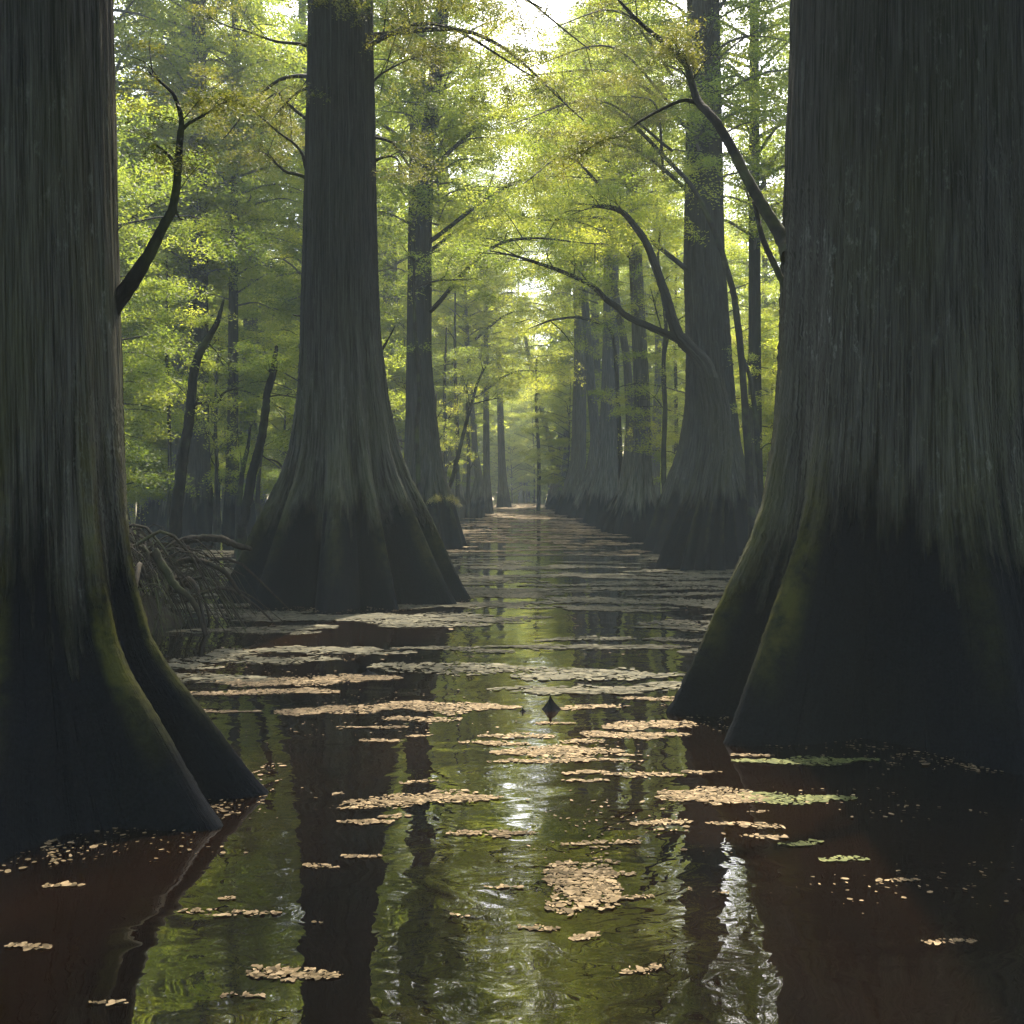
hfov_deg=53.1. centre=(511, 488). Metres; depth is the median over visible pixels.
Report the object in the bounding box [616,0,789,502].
cypress tree
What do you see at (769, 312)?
young tree
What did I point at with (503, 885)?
floating leaf raft
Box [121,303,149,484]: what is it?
young tree
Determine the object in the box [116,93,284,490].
young tree
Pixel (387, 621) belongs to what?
floating leaf raft
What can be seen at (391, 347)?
cypress tree
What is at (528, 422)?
young tree
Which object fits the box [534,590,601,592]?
floating leaf raft
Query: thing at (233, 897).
floating leaf raft
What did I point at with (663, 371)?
young tree
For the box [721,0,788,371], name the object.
cypress tree
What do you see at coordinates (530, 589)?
floating leaf raft
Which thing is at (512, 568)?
floating leaf raft
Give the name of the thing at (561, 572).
floating leaf raft
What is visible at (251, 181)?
cypress tree
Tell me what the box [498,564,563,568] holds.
floating leaf raft
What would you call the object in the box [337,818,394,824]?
floating leaf raft
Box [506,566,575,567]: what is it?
floating leaf raft
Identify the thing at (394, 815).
floating leaf raft
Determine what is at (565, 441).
young tree
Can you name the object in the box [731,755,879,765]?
floating leaf raft
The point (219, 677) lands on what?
floating leaf raft
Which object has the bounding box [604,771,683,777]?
floating leaf raft
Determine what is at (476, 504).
cypress tree
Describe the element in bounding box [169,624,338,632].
floating leaf raft
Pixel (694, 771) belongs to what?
floating leaf raft
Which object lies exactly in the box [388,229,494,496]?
young tree
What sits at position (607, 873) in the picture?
floating leaf raft
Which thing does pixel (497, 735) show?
floating leaf raft
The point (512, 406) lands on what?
cypress tree
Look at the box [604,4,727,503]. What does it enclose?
cypress tree
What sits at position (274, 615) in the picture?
floating leaf raft
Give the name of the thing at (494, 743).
floating leaf raft
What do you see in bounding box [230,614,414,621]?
floating leaf raft
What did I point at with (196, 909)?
floating leaf raft
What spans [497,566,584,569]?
floating leaf raft
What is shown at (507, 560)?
floating leaf raft
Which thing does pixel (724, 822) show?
floating leaf raft
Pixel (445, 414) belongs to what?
sapling
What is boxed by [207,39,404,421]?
cypress tree
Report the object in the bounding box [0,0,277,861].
cypress tree
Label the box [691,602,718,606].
floating leaf raft
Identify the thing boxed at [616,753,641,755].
floating leaf raft
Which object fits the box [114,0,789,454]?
sky
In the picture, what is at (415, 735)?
floating leaf raft
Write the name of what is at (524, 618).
floating leaf raft
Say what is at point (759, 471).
young tree
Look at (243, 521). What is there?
tree
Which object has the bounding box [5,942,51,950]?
floating leaf raft
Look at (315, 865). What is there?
floating leaf raft
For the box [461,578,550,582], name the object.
floating leaf raft
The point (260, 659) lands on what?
floating leaf raft
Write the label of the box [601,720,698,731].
floating leaf raft
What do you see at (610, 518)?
cypress tree
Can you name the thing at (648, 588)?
floating leaf raft
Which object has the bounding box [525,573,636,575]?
floating leaf raft
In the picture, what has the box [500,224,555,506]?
cypress tree
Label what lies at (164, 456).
young tree
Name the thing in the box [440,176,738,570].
arching tree
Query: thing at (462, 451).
young tree
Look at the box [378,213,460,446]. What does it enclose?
cypress tree
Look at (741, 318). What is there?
young tree
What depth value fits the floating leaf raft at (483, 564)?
21.60 m
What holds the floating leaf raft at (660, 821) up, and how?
on the water
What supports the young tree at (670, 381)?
on the water
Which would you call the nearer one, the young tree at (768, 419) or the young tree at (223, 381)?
the young tree at (768, 419)
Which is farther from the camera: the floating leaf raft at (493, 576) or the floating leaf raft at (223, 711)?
the floating leaf raft at (493, 576)
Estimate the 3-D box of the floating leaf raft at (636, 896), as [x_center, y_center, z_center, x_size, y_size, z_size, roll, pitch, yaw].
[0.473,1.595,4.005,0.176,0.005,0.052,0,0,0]
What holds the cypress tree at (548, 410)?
on the water
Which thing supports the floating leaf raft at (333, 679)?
on the water
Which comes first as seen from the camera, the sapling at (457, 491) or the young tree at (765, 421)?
the young tree at (765, 421)
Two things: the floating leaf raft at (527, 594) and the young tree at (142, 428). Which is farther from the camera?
the young tree at (142, 428)
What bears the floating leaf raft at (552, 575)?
on the water
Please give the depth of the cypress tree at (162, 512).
38.53 m
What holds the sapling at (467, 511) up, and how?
on the water
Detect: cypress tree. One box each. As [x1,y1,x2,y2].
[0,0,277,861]
[113,0,242,535]
[114,0,306,535]
[114,7,217,337]
[115,0,271,358]
[115,0,305,531]
[120,0,307,534]
[120,92,224,520]
[134,0,301,518]
[161,0,646,612]
[168,52,296,419]
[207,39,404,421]
[214,0,437,380]
[225,0,455,400]
[238,198,298,422]
[266,0,604,473]
[280,0,487,453]
[373,0,684,546]
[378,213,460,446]
[379,54,520,512]
[432,154,542,513]
[432,168,585,515]
[432,220,491,435]
[434,137,537,500]
[458,295,524,433]
[463,0,685,521]
[471,0,684,533]
[479,256,534,506]
[491,356,534,499]
[492,0,789,553]
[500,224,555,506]
[502,188,631,489]
[505,0,1023,774]
[514,4,647,517]
[515,15,605,513]
[520,0,673,529]
[520,248,633,427]
[524,357,571,447]
[532,237,651,420]
[543,259,652,445]
[568,190,684,432]
[589,177,740,449]
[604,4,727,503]
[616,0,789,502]
[620,265,654,430]
[669,127,784,434]
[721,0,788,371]
[726,7,787,310]
[747,176,782,305]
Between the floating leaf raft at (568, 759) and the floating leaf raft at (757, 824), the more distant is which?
the floating leaf raft at (568, 759)
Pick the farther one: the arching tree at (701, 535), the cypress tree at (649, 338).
the cypress tree at (649, 338)
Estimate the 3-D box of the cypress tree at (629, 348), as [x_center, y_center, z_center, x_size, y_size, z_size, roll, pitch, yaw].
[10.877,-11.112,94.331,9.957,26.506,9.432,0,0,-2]
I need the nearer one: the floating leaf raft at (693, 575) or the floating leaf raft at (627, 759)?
the floating leaf raft at (627, 759)
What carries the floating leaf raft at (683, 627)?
on the water
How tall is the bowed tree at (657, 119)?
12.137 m
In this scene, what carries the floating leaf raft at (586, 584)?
on the water
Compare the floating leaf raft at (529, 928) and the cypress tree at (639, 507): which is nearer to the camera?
the floating leaf raft at (529, 928)
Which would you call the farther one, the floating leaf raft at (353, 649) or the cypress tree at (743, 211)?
the cypress tree at (743, 211)
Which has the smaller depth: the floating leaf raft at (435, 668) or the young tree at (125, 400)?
the floating leaf raft at (435, 668)
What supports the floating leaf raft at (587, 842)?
on the water
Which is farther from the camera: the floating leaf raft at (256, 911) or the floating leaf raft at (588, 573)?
the floating leaf raft at (588, 573)
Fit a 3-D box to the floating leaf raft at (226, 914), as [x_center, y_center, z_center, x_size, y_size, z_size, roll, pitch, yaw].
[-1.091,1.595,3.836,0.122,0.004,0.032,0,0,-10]
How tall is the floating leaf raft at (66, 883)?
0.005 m
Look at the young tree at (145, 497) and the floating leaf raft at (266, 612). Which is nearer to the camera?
the floating leaf raft at (266, 612)
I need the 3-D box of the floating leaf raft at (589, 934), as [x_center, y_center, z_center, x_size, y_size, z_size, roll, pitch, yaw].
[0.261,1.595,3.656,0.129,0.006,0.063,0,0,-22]
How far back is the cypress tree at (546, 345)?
91.34 m
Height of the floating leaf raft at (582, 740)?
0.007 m
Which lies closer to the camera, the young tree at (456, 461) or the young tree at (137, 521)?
the young tree at (456, 461)
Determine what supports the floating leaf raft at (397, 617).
on the water
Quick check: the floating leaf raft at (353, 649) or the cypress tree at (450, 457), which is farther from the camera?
the cypress tree at (450, 457)
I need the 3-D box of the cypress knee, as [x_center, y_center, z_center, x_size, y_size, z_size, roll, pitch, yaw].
[0.289,1.564,7.420,0.239,0.150,0.232,0,0,0]
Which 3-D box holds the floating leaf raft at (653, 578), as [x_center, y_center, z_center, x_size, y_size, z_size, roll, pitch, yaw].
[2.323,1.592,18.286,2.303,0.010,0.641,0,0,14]
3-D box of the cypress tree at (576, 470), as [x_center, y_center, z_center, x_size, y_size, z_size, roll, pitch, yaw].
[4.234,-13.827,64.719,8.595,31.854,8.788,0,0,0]
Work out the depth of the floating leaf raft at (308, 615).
12.87 m
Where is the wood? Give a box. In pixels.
[127,183,779,503]
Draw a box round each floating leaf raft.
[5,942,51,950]
[42,880,84,887]
[88,999,128,1005]
[167,603,250,605]
[168,663,223,668]
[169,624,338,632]
[169,655,342,664]
[176,673,274,683]
[177,907,216,913]
[190,687,339,695]
[192,610,312,614]
[193,551,233,552]
[204,709,260,712]
[204,913,236,915]
[206,645,416,655]
[210,673,401,686]
[212,612,356,620]
[218,895,235,899]
[220,991,265,997]
[225,909,281,915]
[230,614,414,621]
[233,614,330,617]
[237,630,321,634]
[246,963,342,981]
[274,703,402,715]
[302,863,339,868]
[310,616,419,624]
[332,612,494,618]
[337,806,372,808]
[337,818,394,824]
[341,854,382,857]
[342,789,503,808]
[359,738,403,741]
[365,613,437,620]
[367,725,408,728]
[368,661,517,675]
[378,813,410,817]
[381,621,492,627]
[382,715,461,721]
[390,646,515,652]
[390,700,521,714]
[398,602,553,608]
[399,779,437,783]
[400,617,524,622]
[407,734,424,736]
[422,615,550,621]
[446,829,537,837]
[451,558,503,559]
[451,560,533,562]
[452,598,630,605]
[454,564,514,564]
[458,574,532,577]
[458,740,530,745]
[459,577,536,579]
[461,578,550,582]
[462,583,507,584]
[464,587,490,588]
[465,562,523,564]
[466,588,545,592]
[466,589,559,594]
[469,594,531,597]
[470,588,616,591]
[470,590,548,592]
[470,594,553,598]
[471,566,540,568]
[475,567,567,569]
[476,554,549,555]
[477,732,553,737]
[480,593,563,594]
[483,574,607,577]
[484,884,523,888]
[485,643,690,649]
[487,681,681,694]
[487,755,616,762]
[488,560,528,561]
[490,744,624,757]
[491,665,616,673]
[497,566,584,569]
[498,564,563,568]
[498,593,552,595]
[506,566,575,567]
[512,667,684,680]
[517,582,635,586]
[517,924,560,930]
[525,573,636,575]
[532,635,635,640]
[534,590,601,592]
[536,721,573,723]
[541,861,623,915]
[546,596,664,603]
[547,573,616,575]
[548,564,612,566]
[548,571,581,573]
[550,561,621,562]
[552,554,627,555]
[552,605,617,609]
[559,738,604,742]
[560,706,594,710]
[561,770,609,774]
[561,839,640,844]
[562,778,609,781]
[564,607,663,611]
[565,860,596,863]
[566,704,627,708]
[568,931,600,940]
[575,606,678,609]
[580,730,689,739]
[581,567,642,567]
[581,868,636,876]
[582,576,705,579]
[585,576,655,578]
[587,586,682,589]
[588,886,620,889]
[591,601,647,603]
[593,580,727,584]
[594,858,611,861]
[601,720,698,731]
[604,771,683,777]
[611,759,643,761]
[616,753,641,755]
[618,588,670,590]
[618,894,654,898]
[619,963,663,973]
[620,696,673,700]
[625,569,728,571]
[626,592,723,596]
[629,601,716,603]
[630,818,692,824]
[633,626,707,631]
[638,619,709,625]
[639,573,727,575]
[643,636,702,641]
[652,597,719,601]
[654,586,725,589]
[655,786,771,804]
[656,574,731,578]
[658,574,730,577]
[663,571,730,574]
[663,573,732,576]
[666,583,726,585]
[667,583,725,585]
[670,569,733,571]
[674,601,716,605]
[676,648,697,652]
[681,770,722,773]
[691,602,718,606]
[694,580,728,581]
[705,821,749,824]
[730,753,770,756]
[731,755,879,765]
[732,791,857,804]
[739,822,785,828]
[743,833,788,839]
[778,838,823,845]
[818,855,869,860]
[876,877,920,881]
[921,938,977,944]
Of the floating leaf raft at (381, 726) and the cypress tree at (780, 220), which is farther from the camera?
the cypress tree at (780, 220)
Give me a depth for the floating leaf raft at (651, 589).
16.21 m
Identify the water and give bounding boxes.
[0,494,1023,1023]
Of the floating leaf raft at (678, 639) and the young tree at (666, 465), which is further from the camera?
the young tree at (666, 465)
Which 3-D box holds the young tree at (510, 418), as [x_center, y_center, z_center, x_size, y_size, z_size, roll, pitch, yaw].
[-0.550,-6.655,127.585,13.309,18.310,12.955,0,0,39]
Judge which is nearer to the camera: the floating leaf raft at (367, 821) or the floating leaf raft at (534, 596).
the floating leaf raft at (367, 821)
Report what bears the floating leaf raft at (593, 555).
on the water
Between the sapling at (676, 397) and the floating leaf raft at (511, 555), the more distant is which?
the sapling at (676, 397)
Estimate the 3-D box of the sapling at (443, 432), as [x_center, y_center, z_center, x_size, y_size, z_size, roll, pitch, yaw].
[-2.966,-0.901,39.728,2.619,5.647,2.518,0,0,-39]
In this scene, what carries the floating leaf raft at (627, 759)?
on the water
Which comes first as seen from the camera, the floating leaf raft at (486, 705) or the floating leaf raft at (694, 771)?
the floating leaf raft at (694, 771)
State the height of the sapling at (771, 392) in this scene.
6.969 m
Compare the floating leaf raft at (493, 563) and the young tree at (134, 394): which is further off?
the young tree at (134, 394)
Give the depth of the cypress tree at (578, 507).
56.76 m
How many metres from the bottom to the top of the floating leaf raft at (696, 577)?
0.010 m
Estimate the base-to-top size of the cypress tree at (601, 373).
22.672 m
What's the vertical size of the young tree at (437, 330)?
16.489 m
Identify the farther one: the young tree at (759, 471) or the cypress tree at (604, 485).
the cypress tree at (604, 485)
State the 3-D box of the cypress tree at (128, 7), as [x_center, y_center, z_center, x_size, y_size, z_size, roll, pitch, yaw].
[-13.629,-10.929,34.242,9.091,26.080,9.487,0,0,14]
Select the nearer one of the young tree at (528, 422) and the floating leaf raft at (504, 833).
the floating leaf raft at (504, 833)
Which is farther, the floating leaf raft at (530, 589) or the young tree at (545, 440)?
the young tree at (545, 440)
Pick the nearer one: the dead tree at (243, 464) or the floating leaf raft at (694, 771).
the floating leaf raft at (694, 771)
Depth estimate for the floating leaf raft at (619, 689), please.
8.16 m
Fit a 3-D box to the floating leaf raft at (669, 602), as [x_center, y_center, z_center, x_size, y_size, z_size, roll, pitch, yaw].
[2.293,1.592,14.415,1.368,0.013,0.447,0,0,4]
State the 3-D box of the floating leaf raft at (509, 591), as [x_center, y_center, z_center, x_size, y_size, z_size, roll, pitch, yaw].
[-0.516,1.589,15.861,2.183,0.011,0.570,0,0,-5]
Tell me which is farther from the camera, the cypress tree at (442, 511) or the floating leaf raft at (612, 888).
the cypress tree at (442, 511)
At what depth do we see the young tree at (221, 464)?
62.41 m
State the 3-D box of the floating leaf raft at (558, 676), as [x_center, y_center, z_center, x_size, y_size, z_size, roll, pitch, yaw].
[0.742,1.589,8.823,1.527,0.013,0.658,0,0,0]
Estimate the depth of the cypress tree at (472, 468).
87.59 m
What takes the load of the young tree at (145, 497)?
on the water
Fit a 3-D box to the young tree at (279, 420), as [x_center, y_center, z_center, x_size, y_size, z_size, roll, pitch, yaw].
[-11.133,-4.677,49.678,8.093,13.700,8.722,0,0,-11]
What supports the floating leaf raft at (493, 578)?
on the water
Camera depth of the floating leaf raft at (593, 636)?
10.89 m
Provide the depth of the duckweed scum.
31.02 m
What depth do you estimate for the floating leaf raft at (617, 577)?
18.40 m
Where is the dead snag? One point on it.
(553, 501)
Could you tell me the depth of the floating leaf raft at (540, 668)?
9.05 m
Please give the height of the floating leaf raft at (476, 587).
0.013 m
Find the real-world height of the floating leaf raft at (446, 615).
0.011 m
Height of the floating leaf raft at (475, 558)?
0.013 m
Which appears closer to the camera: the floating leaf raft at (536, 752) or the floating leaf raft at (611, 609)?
the floating leaf raft at (536, 752)
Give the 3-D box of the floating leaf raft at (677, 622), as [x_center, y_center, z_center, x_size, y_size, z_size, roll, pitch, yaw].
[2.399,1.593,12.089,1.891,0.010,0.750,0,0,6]
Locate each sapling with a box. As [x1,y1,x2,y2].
[128,256,215,544]
[168,305,275,543]
[170,384,244,534]
[433,291,475,519]
[435,394,469,467]
[437,327,483,477]
[453,358,495,515]
[512,359,553,510]
[659,235,684,452]
[763,354,774,449]
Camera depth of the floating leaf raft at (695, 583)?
17.27 m
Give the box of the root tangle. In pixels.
[129,523,290,641]
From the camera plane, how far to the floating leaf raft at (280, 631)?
11.41 m
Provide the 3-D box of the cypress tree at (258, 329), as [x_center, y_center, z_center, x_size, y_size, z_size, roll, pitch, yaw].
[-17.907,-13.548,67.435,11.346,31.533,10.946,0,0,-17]
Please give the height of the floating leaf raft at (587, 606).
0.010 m
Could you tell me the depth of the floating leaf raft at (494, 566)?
20.97 m
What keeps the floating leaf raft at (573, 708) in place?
on the water
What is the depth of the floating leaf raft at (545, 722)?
6.99 m
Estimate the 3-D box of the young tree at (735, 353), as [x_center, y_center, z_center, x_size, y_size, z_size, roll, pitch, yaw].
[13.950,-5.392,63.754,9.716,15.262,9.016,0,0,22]
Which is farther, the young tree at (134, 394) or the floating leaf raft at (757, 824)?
the young tree at (134, 394)
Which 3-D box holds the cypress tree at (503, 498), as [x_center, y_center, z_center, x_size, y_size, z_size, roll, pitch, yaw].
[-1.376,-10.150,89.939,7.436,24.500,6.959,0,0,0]
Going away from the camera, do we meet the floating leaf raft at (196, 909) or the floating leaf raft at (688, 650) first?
the floating leaf raft at (196, 909)
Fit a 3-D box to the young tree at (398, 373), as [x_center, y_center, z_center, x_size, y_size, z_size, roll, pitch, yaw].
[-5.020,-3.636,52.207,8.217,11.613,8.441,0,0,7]
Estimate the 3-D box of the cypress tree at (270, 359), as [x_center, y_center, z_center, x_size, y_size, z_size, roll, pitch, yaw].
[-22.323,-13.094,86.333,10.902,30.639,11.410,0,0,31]
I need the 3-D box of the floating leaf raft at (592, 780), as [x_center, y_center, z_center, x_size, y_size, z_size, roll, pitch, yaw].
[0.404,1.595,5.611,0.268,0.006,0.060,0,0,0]
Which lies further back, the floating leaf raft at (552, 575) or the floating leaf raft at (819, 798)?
the floating leaf raft at (552, 575)
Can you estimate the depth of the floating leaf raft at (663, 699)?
7.80 m
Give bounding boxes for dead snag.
[545,422,569,509]
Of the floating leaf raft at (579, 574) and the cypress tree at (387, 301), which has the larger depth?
the cypress tree at (387, 301)
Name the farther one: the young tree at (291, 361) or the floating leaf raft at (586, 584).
the young tree at (291, 361)
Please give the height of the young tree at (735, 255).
11.641 m
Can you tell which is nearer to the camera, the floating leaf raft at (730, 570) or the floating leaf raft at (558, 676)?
the floating leaf raft at (558, 676)
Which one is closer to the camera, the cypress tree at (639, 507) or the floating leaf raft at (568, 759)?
the floating leaf raft at (568, 759)
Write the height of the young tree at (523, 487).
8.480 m
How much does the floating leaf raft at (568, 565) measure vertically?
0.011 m
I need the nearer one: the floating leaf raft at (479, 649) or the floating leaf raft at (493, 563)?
the floating leaf raft at (479, 649)
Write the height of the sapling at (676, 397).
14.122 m
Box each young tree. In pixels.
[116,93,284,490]
[120,277,217,523]
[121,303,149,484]
[122,250,251,481]
[122,297,210,489]
[122,324,167,492]
[122,339,214,520]
[123,372,225,511]
[127,296,298,527]
[162,399,268,498]
[165,310,292,472]
[167,299,251,575]
[170,318,449,506]
[209,250,300,477]
[209,337,283,508]
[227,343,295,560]
[252,398,293,483]
[259,276,382,471]
[265,403,289,484]
[380,260,511,476]
[380,310,495,487]
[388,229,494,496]
[401,363,498,486]
[436,345,537,489]
[460,397,529,484]
[461,418,524,486]
[462,365,546,477]
[479,435,548,502]
[490,316,622,477]
[491,336,571,500]
[495,375,556,502]
[504,350,556,495]
[517,367,600,489]
[528,394,589,478]
[532,354,624,467]
[576,231,779,484]
[620,293,743,471]
[630,225,684,492]
[647,318,775,472]
[659,321,778,483]
[660,445,671,490]
[666,285,777,474]
[727,342,772,510]
[730,281,779,480]
[731,309,778,483]
[735,342,776,477]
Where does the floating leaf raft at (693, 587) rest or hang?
on the water
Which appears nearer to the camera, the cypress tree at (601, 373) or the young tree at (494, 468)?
the cypress tree at (601, 373)
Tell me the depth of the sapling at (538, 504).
74.90 m
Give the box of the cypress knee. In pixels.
[542,695,560,711]
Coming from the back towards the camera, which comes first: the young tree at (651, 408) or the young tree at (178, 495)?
the young tree at (651, 408)
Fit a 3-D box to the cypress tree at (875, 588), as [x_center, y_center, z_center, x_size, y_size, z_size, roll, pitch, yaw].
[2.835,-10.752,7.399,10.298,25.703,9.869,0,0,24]
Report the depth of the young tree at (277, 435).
99.67 m
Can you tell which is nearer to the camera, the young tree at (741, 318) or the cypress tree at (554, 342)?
the young tree at (741, 318)
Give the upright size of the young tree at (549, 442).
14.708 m
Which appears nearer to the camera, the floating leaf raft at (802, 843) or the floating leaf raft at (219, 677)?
the floating leaf raft at (802, 843)
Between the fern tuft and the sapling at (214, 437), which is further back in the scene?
the sapling at (214, 437)
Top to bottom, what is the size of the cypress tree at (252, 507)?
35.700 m
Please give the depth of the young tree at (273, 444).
56.41 m
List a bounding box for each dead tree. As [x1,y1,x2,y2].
[228,412,265,556]
[255,455,280,519]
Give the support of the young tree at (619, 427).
on the water
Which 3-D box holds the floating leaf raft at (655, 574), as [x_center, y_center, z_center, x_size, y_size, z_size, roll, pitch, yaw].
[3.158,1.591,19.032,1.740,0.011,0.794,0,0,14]
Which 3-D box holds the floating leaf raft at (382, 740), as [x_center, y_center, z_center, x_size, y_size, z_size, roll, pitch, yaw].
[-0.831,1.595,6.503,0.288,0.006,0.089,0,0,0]
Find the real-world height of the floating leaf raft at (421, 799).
0.007 m
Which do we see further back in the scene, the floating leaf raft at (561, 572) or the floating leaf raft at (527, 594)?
the floating leaf raft at (561, 572)
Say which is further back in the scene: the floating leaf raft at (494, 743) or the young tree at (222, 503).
the young tree at (222, 503)
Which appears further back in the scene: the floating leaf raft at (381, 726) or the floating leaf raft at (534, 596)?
the floating leaf raft at (534, 596)
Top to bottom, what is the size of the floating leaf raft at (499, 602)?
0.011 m
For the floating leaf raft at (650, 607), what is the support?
on the water
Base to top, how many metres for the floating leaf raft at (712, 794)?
0.006 m
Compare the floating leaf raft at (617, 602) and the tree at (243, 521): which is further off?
the tree at (243, 521)
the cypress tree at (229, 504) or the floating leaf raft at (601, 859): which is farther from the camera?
the cypress tree at (229, 504)
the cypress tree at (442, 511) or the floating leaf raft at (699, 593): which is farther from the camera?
the cypress tree at (442, 511)
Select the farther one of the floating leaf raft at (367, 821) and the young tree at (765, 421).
the young tree at (765, 421)
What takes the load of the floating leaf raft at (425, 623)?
on the water
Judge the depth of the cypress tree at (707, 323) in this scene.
26.02 m
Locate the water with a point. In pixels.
(778, 934)
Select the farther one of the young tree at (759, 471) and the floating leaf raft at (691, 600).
the young tree at (759, 471)
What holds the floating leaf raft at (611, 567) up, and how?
on the water
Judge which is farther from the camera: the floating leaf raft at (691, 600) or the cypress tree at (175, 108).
the cypress tree at (175, 108)
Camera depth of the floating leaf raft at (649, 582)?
17.48 m
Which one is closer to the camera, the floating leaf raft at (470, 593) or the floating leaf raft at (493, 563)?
the floating leaf raft at (470, 593)
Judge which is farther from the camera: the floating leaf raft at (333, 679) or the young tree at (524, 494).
the young tree at (524, 494)
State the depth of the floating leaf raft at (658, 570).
20.01 m
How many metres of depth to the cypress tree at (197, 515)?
34.58 m
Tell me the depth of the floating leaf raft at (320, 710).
7.41 m
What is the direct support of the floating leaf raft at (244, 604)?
on the water
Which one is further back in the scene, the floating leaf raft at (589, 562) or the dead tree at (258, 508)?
the dead tree at (258, 508)
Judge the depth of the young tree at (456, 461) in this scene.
37.95 m
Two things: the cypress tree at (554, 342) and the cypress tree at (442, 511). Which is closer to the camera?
the cypress tree at (442, 511)
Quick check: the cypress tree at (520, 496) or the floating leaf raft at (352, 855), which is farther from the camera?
the cypress tree at (520, 496)
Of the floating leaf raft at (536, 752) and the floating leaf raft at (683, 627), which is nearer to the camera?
the floating leaf raft at (536, 752)
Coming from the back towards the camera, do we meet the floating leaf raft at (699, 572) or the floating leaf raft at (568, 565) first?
the floating leaf raft at (568, 565)
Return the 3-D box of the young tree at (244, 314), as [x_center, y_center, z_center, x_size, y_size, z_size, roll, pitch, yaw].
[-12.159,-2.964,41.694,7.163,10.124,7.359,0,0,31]
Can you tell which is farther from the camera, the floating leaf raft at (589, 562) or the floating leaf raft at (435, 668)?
the floating leaf raft at (589, 562)
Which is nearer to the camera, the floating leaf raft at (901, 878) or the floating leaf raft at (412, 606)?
the floating leaf raft at (901, 878)
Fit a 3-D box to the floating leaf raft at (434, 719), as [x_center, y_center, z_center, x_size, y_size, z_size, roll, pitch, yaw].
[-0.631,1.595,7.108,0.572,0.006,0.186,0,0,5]
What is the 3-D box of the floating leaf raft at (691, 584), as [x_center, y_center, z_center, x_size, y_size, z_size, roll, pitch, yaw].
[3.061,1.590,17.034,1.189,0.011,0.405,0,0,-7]
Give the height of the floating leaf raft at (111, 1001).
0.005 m
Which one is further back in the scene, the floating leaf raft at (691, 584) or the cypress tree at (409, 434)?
the cypress tree at (409, 434)
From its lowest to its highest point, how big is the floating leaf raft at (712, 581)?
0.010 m
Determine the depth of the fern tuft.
27.84 m
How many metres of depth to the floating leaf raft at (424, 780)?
5.58 m
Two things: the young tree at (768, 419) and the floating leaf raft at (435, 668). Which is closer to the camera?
the floating leaf raft at (435, 668)
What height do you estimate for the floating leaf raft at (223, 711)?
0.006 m
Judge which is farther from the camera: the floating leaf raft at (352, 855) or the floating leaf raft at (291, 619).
the floating leaf raft at (291, 619)
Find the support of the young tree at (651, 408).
on the water
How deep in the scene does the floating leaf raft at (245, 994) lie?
3.23 m
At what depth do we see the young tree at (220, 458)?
68.10 m
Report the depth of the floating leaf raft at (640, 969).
3.40 m
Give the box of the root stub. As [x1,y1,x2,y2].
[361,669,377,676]
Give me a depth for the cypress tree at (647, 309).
73.64 m
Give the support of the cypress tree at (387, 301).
in the water
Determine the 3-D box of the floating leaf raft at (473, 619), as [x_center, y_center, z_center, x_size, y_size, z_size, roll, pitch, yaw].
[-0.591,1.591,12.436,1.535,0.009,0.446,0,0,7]
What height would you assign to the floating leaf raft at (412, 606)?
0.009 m
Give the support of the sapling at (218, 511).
on the water
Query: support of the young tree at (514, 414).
on the water
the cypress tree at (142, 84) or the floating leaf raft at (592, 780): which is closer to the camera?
the floating leaf raft at (592, 780)
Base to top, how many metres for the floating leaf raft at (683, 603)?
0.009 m
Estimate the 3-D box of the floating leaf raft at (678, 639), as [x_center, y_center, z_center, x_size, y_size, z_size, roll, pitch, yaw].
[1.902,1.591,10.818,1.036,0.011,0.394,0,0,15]
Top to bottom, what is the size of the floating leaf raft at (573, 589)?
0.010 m
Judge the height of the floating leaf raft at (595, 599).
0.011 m
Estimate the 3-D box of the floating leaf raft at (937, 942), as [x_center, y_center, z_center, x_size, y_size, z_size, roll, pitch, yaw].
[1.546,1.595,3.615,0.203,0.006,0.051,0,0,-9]
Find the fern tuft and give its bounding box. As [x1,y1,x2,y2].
[426,494,462,508]
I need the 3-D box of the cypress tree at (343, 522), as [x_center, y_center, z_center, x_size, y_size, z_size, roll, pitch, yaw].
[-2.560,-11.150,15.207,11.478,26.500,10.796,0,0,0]
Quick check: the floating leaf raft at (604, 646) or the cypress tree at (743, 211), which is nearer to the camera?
the floating leaf raft at (604, 646)
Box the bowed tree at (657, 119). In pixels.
[453,0,755,538]
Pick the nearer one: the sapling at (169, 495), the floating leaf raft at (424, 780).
the floating leaf raft at (424, 780)
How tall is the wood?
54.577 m
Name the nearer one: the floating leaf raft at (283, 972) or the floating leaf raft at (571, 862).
the floating leaf raft at (283, 972)
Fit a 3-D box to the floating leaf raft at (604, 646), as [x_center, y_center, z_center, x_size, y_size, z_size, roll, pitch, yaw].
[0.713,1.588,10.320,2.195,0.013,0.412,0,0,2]
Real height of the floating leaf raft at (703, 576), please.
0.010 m
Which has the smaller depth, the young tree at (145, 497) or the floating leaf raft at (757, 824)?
the floating leaf raft at (757, 824)
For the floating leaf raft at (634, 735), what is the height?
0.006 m
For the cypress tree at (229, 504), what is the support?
in the water
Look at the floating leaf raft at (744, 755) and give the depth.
6.14 m
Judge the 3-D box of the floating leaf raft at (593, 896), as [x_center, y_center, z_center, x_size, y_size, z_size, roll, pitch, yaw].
[0.283,1.595,4.108,0.329,0.006,0.571,0,0,0]
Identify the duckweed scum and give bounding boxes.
[0,503,1021,913]
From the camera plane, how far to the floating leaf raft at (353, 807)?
5.13 m
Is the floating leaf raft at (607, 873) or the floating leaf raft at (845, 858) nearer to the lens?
the floating leaf raft at (607, 873)
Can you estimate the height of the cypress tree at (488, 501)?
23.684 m
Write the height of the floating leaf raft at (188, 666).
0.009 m

